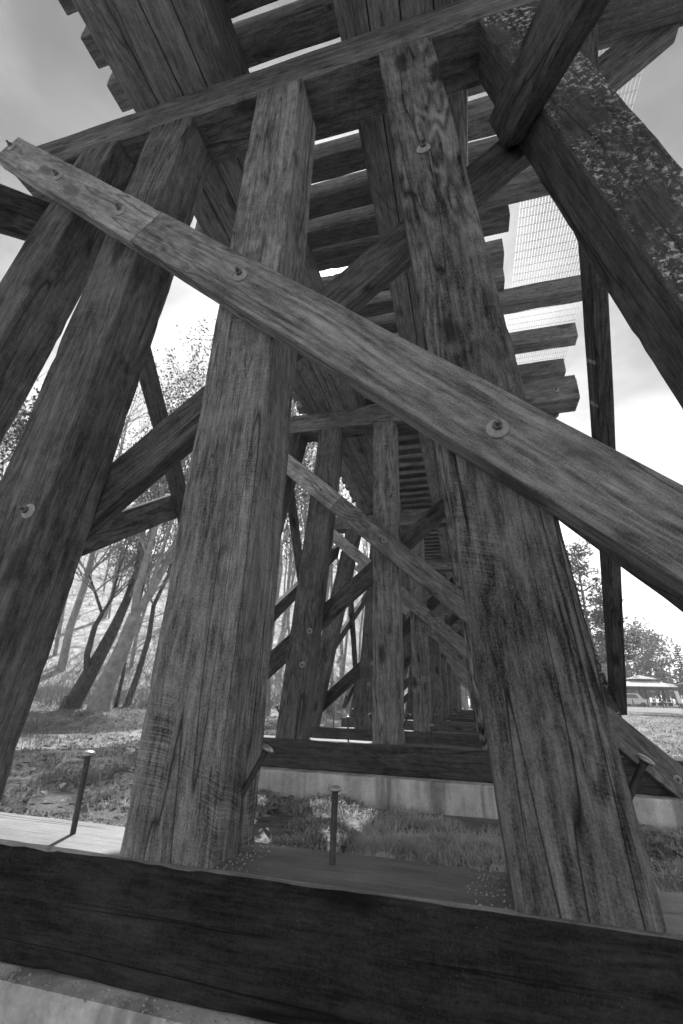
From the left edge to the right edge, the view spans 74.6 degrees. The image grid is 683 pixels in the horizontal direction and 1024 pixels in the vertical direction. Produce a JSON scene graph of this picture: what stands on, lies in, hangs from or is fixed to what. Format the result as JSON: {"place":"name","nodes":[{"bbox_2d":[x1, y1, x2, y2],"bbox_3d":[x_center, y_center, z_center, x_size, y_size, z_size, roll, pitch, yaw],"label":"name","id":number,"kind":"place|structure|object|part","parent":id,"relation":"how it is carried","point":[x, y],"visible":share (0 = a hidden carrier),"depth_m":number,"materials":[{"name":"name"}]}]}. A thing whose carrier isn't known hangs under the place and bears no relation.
{"place":"outdoors","nodes":[
{"label":"outdoors","id":0,"kind":"place"},
{"bbox_2d":[18,639,350,749],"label":"path","id":1,"kind":"structure","parent":0,"point":[79,744],"depth_m":9.24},
{"bbox_2d":[40,545,364,699],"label":"hillside","id":2,"kind":"structure","parent":0,"point":[78,639],"depth_m":37.74,"materials":[{"name":"grey plant"}]},
{"bbox_2d":[57,346,183,670],"bbox_3d":[-16.637,-2.645,31.621,8.920,26.316,7.650,-4,-23,14],"label":"budding tree","id":3,"kind":"object","parent":2,"relation":"on","point":[68,635],"visible":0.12,"depth_m":28.29,"materials":[{"name":"grey plant"}]},
{"bbox_2d":[113,331,213,489],"bbox_3d":[-10.624,-2.339,31.529,10.719,28.662,10.901,-4,-23,14],"label":"budding tree","id":4,"kind":"object","parent":2,"relation":"on","point":[190,365],"visible":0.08,"depth_m":31.39,"materials":[{"name":"grey plant"}]},
{"bbox_2d":[33,571,405,713],"bbox_3d":[-15.716,7.967,38.027,59.056,15.720,42.255,11,-24,-20],"label":"brush","id":5,"kind":"object","parent":2,"relation":"on","point":[45,695],"visible":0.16,"depth_m":25.07,"materials":[{"name":"grey plant"}]},
{"bbox_2d":[0,372,467,709],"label":"bare wood","id":6,"kind":"object","parent":2,"relation":"on","point":[291,571],"visible":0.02,"depth_m":38.91,"materials":[{"name":"grey plant"}]},
{"bbox_2d":[282,405,316,561],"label":"budding tree","id":7,"kind":"object","parent":2,"relation":"on","point":[287,516],"depth_m":35.71,"materials":[{"name":"grey plant"}]},
{"bbox_2d":[0,0,682,704],"label":"sky","id":8,"kind":"structure","parent":0,"point":[52,88],"materials":[{"name":"white"}]},
{"bbox_2d":[1,545,682,870],"bbox_3d":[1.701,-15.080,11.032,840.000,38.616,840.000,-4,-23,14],"label":"ground","id":9,"kind":"structure","parent":0,"point":[275,820],"depth_m":6.24,"materials":[{"name":"grey plant"}]},
{"bbox_2d":[0,380,39,481],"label":"budding tree","id":10,"kind":"object","parent":9,"relation":"on","point":[19,431],"visible":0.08,"depth_m":15.25,"materials":[{"name":"grey plant"}]},
{"bbox_2d":[59,419,192,709],"bbox_3d":[-11.443,1.243,22.083,7.138,16.596,9.608,-19,-31,41],"label":"leaning tree","id":11,"kind":"object","parent":9,"relation":"on","point":[80,689],"visible":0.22,"depth_m":20.55,"materials":[{"name":"grey plant"}]},
{"bbox_2d":[115,400,140,457],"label":"budding tree","id":12,"kind":"object","parent":9,"relation":"on","point":[124,434],"visible":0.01,"depth_m":25.06,"materials":[{"name":"grey plant"}]},
{"bbox_2d":[0,962,277,1023],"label":"concrete footing","id":13,"kind":"object","parent":9,"relation":"on","point":[23,1001],"visible":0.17,"depth_m":1.26,"materials":[{"name":"grey concrete"}]},
{"bbox_2d":[0,843,511,1023],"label":"grit","id":14,"kind":"object","parent":13,"relation":"on","point":[93,998],"visible":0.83,"depth_m":1.29,"materials":[{"name":"grey gravel"}]},
{"bbox_2d":[0,0,682,1023],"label":"trestle bent","id":15,"kind":"object","parent":13,"relation":"on","point":[156,898],"visible":0.98,"depth_m":1.74,"materials":[{"name":"grey wood"}]},
{"bbox_2d":[0,184,48,240],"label":"longitudinal brace","id":16,"kind":"object","parent":15,"relation":"attached to","point":[21,213],"visible":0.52,"depth_m":3.21,"materials":[{"name":"grey wood"}]},
{"bbox_2d":[489,0,609,147],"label":"longitudinal brace","id":17,"kind":"object","parent":15,"relation":"attached to","point":[558,32],"visible":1,"depth_m":2.00,"materials":[{"name":"grey wood"}]},
{"bbox_2d":[558,518,682,611],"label":"longitudinal brace","id":18,"kind":"object","parent":15,"relation":"attached to","point":[672,597],"visible":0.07,"depth_m":2.34,"materials":[{"name":"grey wood"}]},
{"bbox_2d":[112,484,168,707],"bbox_3d":[-11.102,2.985,23.699,4.404,13.580,4.866,-18,-30,39],"label":"thin tree","id":19,"kind":"object","parent":9,"relation":"on","point":[116,702],"visible":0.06,"depth_m":21.43,"materials":[{"name":"grey plant"}]},
{"bbox_2d":[85,315,215,711],"bbox_3d":[-7.668,-1.421,23.451,9.472,22.734,8.022,-4,-23,14],"label":"forked tree","id":20,"kind":"object","parent":9,"relation":"on","point":[103,696],"visible":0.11,"depth_m":20.50,"materials":[{"name":"grey plant"}]},
{"bbox_2d":[113,452,191,705],"bbox_3d":[-9.204,1.615,25.499,5.718,17.648,6.779,-4,-23,14],"label":"thin tree","id":21,"kind":"object","parent":9,"relation":"on","point":[138,672],"visible":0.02,"depth_m":23.96,"materials":[{"name":"grey plant"}]},
{"bbox_2d":[0,704,355,852],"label":"grass","id":22,"kind":"structure","parent":9,"relation":"on","point":[62,774],"depth_m":5.58,"materials":[{"name":"plant"}]},
{"bbox_2d":[265,400,316,715],"bbox_3d":[-3.261,-1.712,23.242,9.013,22.621,8.586,-4,-23,14],"label":"budding tree","id":23,"kind":"object","parent":9,"relation":"on","point":[278,585],"visible":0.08,"depth_m":21.54,"materials":[{"name":"grey plant"}]},
{"bbox_2d":[282,403,363,557],"bbox_3d":[-2.361,0.448,30.912,10.781,24.391,10.667,-4,-23,14],"label":"budding tree","id":24,"kind":"object","parent":9,"relation":"on","point":[304,516],"visible":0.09,"depth_m":30.02,"materials":[{"name":"grey plant"}]},
{"bbox_2d":[295,409,355,601],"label":"budding tree","id":25,"kind":"object","parent":9,"relation":"on","point":[328,585],"visible":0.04,"depth_m":36.99,"materials":[{"name":"grey plant"}]},
{"bbox_2d":[0,701,682,880],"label":"leaf litter","id":26,"kind":"object","parent":9,"relation":"on","point":[272,810],"visible":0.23,"depth_m":5.32,"materials":[{"name":"grey plant"}]},
{"bbox_2d":[259,766,682,831],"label":"concrete footing","id":27,"kind":"object","parent":9,"relation":"on","point":[463,798],"visible":0.15,"depth_m":4.69,"materials":[{"name":"grey concrete"}]},
{"bbox_2d":[261,378,682,798],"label":"trestle bent","id":28,"kind":"object","parent":27,"relation":"on","point":[387,750],"visible":0.49,"depth_m":5.76,"materials":[{"name":"wood"}]},
{"bbox_2d":[81,494,176,556],"bbox_3d":[-2.129,0.080,4.654,0.144,0.284,5.928,-3,14,21],"label":"longitudinal brace","id":29,"kind":"object","parent":28,"relation":"attached to","point":[131,521],"visible":0.22,"depth_m":4.56,"materials":[{"name":"grey wood"}]},
{"bbox_2d":[139,348,186,526],"bbox_3d":[-1.849,-0.350,5.008,0.127,0.163,5.302,2,-60,11],"label":"longitudinal brace","id":30,"kind":"object","parent":28,"relation":"attached to","point":[149,381],"visible":0.17,"depth_m":4.58,"materials":[{"name":"grey wood"}]},
{"bbox_2d":[578,23,626,714],"bbox_3d":[2.094,-0.385,3.568,0.126,0.167,5.892,-11,-63,18],"label":"longitudinal brace","id":31,"kind":"object","parent":28,"relation":"attached to","point":[596,315],"visible":0.52,"depth_m":3.29,"materials":[{"name":"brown wood"}]},
{"bbox_2d":[354,564,682,708],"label":"wood","id":32,"kind":"object","parent":9,"relation":"on","point":[653,694],"visible":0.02,"depth_m":92.64,"materials":[{"name":"grey plant"}]},
{"bbox_2d":[564,538,639,652],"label":"deciduous tree","id":33,"kind":"object","parent":9,"relation":"on","point":[578,567],"visible":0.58,"depth_m":42.17,"materials":[{"name":"grey plant"}]},
{"bbox_2d":[585,583,650,667],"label":"pine tree","id":34,"kind":"object","parent":9,"relation":"on","point":[629,655],"visible":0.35,"depth_m":43.87,"materials":[{"name":"grey plant"}]},
{"bbox_2d":[595,645,642,692],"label":"round tree","id":35,"kind":"object","parent":9,"relation":"on","point":[606,674],"visible":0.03,"depth_m":88.79,"materials":[{"name":"grey plant"}]},
{"bbox_2d":[591,609,682,698],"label":"round tree","id":36,"kind":"object","parent":9,"relation":"on","point":[651,648],"visible":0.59,"depth_m":72.80,"materials":[{"name":"grey plant"}]},
{"bbox_2d":[627,693,648,706],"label":"parked van","id":37,"kind":"object","parent":9,"relation":"on","point":[635,697],"visible":0.48,"depth_m":62.63,"materials":[{"name":"white paint"}]},
{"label":"window","id":38,"kind":"part","parent":37,"relation":"part of","materials":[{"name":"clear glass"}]},
{"bbox_2d":[622,715,682,890],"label":"grass","id":39,"kind":"structure","parent":9,"relation":"on","point":[674,751],"depth_m":11.27,"materials":[{"name":"plant"}]},
{"bbox_2d":[626,675,681,707],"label":"picnic pavilion","id":40,"kind":"structure","parent":9,"relation":"on","point":[640,682],"depth_m":64.29,"materials":[{"name":"wood"}]},
{"bbox_2d":[649,700,657,705],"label":"picnic table","id":41,"kind":"object","parent":40,"relation":"on","point":[653,703],"visible":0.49,"depth_m":64.54,"materials":[{"name":"grey wood"}]},
{"bbox_2d":[656,700,672,705],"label":"picnic table","id":42,"kind":"object","parent":40,"relation":"on","point":[670,704],"visible":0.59,"depth_m":64.12,"materials":[{"name":"grey wood"}]},
{"bbox_2d":[632,699,682,707],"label":"rope fence","id":43,"kind":"object","parent":9,"relation":"on","point":[649,701],"visible":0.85,"depth_m":59.24,"materials":[{"name":"grey wood"}]},
{"bbox_2d":[672,648,682,707],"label":"spruce tree","id":44,"kind":"object","parent":9,"relation":"on","point":[679,661],"visible":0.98,"depth_m":57.60,"materials":[{"name":"grey plant"}]},
{"bbox_2d":[674,691,682,708],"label":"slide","id":45,"kind":"object","parent":9,"relation":"on","point":[678,697],"visible":0.85,"depth_m":54.59,"materials":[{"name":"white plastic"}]},
{"bbox_2d":[37,787,682,893],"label":"grass","id":46,"kind":"structure","parent":0,"point":[482,851],"depth_m":3.49,"materials":[{"name":"plant"}]},
{"bbox_3d":[1.854,4.992,8.516,6.550,0.840,0.480,-4,-23,14],"label":"concrete footing","id":47,"kind":"object","parent":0,"visible":0},
{"bbox_2d":[309,510,480,746],"bbox_3d":[1.857,2.341,9.664,5.870,5.040,0.565,-4,-23,14],"label":"trestle bent","id":48,"kind":"object","parent":47,"relation":"on","point":[421,617],"visible":0.42,"depth_m":9.54,"materials":[{"name":"wood"}]},
{"bbox_2d":[288,489,301,581],"bbox_3d":[-0.781,1.252,8.693,0.126,0.161,5.303,2,-60,11],"label":"longitudinal brace","id":49,"kind":"object","parent":48,"relation":"attached to","point":[295,529],"visible":0.26,"depth_m":8.15,"materials":[{"name":"grey wood"}]},
{"bbox_2d":[274,546,339,621],"bbox_3d":[-1.062,1.680,8.338,0.145,0.284,5.928,-3,14,21],"label":"longitudinal brace","id":50,"kind":"object","parent":48,"relation":"attached to","point":[284,601],"visible":0.3,"depth_m":8.39,"materials":[{"name":"grey wood"}]},
{"bbox_2d":[337,592,365,647],"bbox_3d":[0.006,3.274,12.026,0.144,0.283,5.928,-3,14,21],"label":"longitudinal brace","id":51,"kind":"object","parent":48,"relation":"attached to","point":[358,608],"visible":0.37,"depth_m":12.57,"materials":[{"name":"grey wood"}]},
{"bbox_2d":[508,50,642,385],"bbox_3d":[6.698,3.887,20.594,1.432,0.823,44.770,-4,-23,14],"label":"wire mesh fence","id":52,"kind":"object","parent":48,"relation":"on","point":[548,380],"visible":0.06,"depth_m":5.50,"materials":[{"name":"grey metal"}]},
{"bbox_3d":[2.924,6.525,12.229,6.550,0.840,0.480,-4,-23,14],"label":"concrete footing","id":53,"kind":"object","parent":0,"visible":0},
{"bbox_2d":[341,559,476,732],"bbox_3d":[2.926,3.874,13.378,5.870,5.040,0.565,-4,-23,14],"label":"trestle bent","id":54,"kind":"object","parent":53,"relation":"on","point":[436,640],"visible":0.16,"depth_m":13.08,"materials":[{"name":"wood"}]},
{"bbox_2d":[349,602,357,682],"bbox_3d":[0.286,2.845,12.381,0.127,0.162,5.302,2,-60,11],"label":"longitudinal brace","id":55,"kind":"object","parent":54,"relation":"attached to","point":[353,634],"visible":0.48,"depth_m":12.66,"materials":[{"name":"grey wood"}]},
{"bbox_3d":[3.992,8.104,15.923,6.550,0.840,0.480,-4,-23,14],"label":"concrete footing","id":56,"kind":"object","parent":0,"visible":0},
{"bbox_2d":[404,590,474,722],"bbox_3d":[3.994,5.452,17.072,5.870,5.040,0.565,-4,-23,14],"label":"trestle bent","id":57,"kind":"object","parent":56,"relation":"on","point":[444,654],"visible":0.17,"depth_m":16.67,"materials":[{"name":"wood"}]},
{"bbox_2d":[342,683,354,707],"bbox_3d":[1.074,4.829,15.730,0.145,0.284,5.928,-3,14,21],"label":"longitudinal brace","id":58,"kind":"object","parent":57,"relation":"attached to","point":[348,694],"visible":0.12,"depth_m":13.32,"materials":[{"name":"wood"}]},
{"bbox_3d":[5.060,9.683,19.617,6.550,0.840,0.480,-4,-23,14],"label":"concrete footing","id":59,"kind":"object","parent":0,"visible":0},
{"bbox_2d":[404,609,473,717],"bbox_3d":[5.062,7.031,20.766,5.870,5.040,0.565,-4,-23,14],"label":"trestle bent","id":60,"kind":"object","parent":59,"relation":"on","point":[447,614],"visible":0.08,"depth_m":20.52,"materials":[{"name":"wood"}]},
{"bbox_2d":[58,0,581,632],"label":"bridge deck","id":61,"kind":"structure","parent":60,"relation":"on","point":[152,52],"depth_m":4.14,"materials":[{"name":"wood"}]},
{"bbox_3d":[6.128,11.262,23.312,6.550,0.840,0.480,-4,-23,14],"label":"concrete footing","id":62,"kind":"object","parent":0,"visible":0},
{"bbox_2d":[404,622,473,715],"bbox_3d":[6.130,8.610,24.460,5.870,5.040,0.565,-4,-23,14],"label":"trestle bent","id":63,"kind":"object","parent":62,"relation":"on","point":[456,625],"visible":0.09,"depth_m":24.05,"materials":[{"name":"wood"}]},
{"bbox_3d":[7.196,12.841,27.006,6.550,0.840,0.480,-4,-23,14],"label":"concrete footing","id":64,"kind":"object","parent":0,"visible":0},
{"bbox_2d":[454,672,472,713],"bbox_3d":[7.198,10.189,28.155,5.870,5.040,0.565,-4,-23,14],"label":"trestle bent","id":65,"kind":"object","parent":64,"relation":"on","point":[462,680],"visible":0.07,"depth_m":27.61,"materials":[{"name":"wood"}]},
{"bbox_3d":[8.264,14.419,30.700,6.550,0.840,0.480,-4,-23,14],"label":"concrete footing","id":66,"kind":"object","parent":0,"visible":0},
{"bbox_2d":[456,676,472,711],"bbox_3d":[8.266,11.768,31.849,5.870,5.040,0.565,-4,-23,14],"label":"trestle bent","id":67,"kind":"object","parent":66,"relation":"on","point":[457,678],"visible":0.07,"depth_m":31.30,"materials":[{"name":"wood"}]},
{"bbox_3d":[9.332,15.998,34.394,6.550,0.840,0.480,-4,-23,14],"label":"concrete footing","id":68,"kind":"object","parent":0,"visible":0},
{"bbox_2d":[458,680,472,710],"bbox_3d":[9.334,13.347,35.543,5.870,5.040,0.565,-4,-23,14],"label":"trestle bent","id":69,"kind":"object","parent":68,"relation":"on","point":[459,696],"visible":0.06,"depth_m":34.96,"materials":[{"name":"wood"}]},
{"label":"concrete footing","id":70,"kind":"object","parent":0,"visible":0},
{"bbox_2d":[459,682,471,709],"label":"trestle bent","id":71,"kind":"object","parent":70,"relation":"on","point":[460,694],"visible":0.05,"depth_m":38.73,"materials":[{"name":"wood"}]}
]}

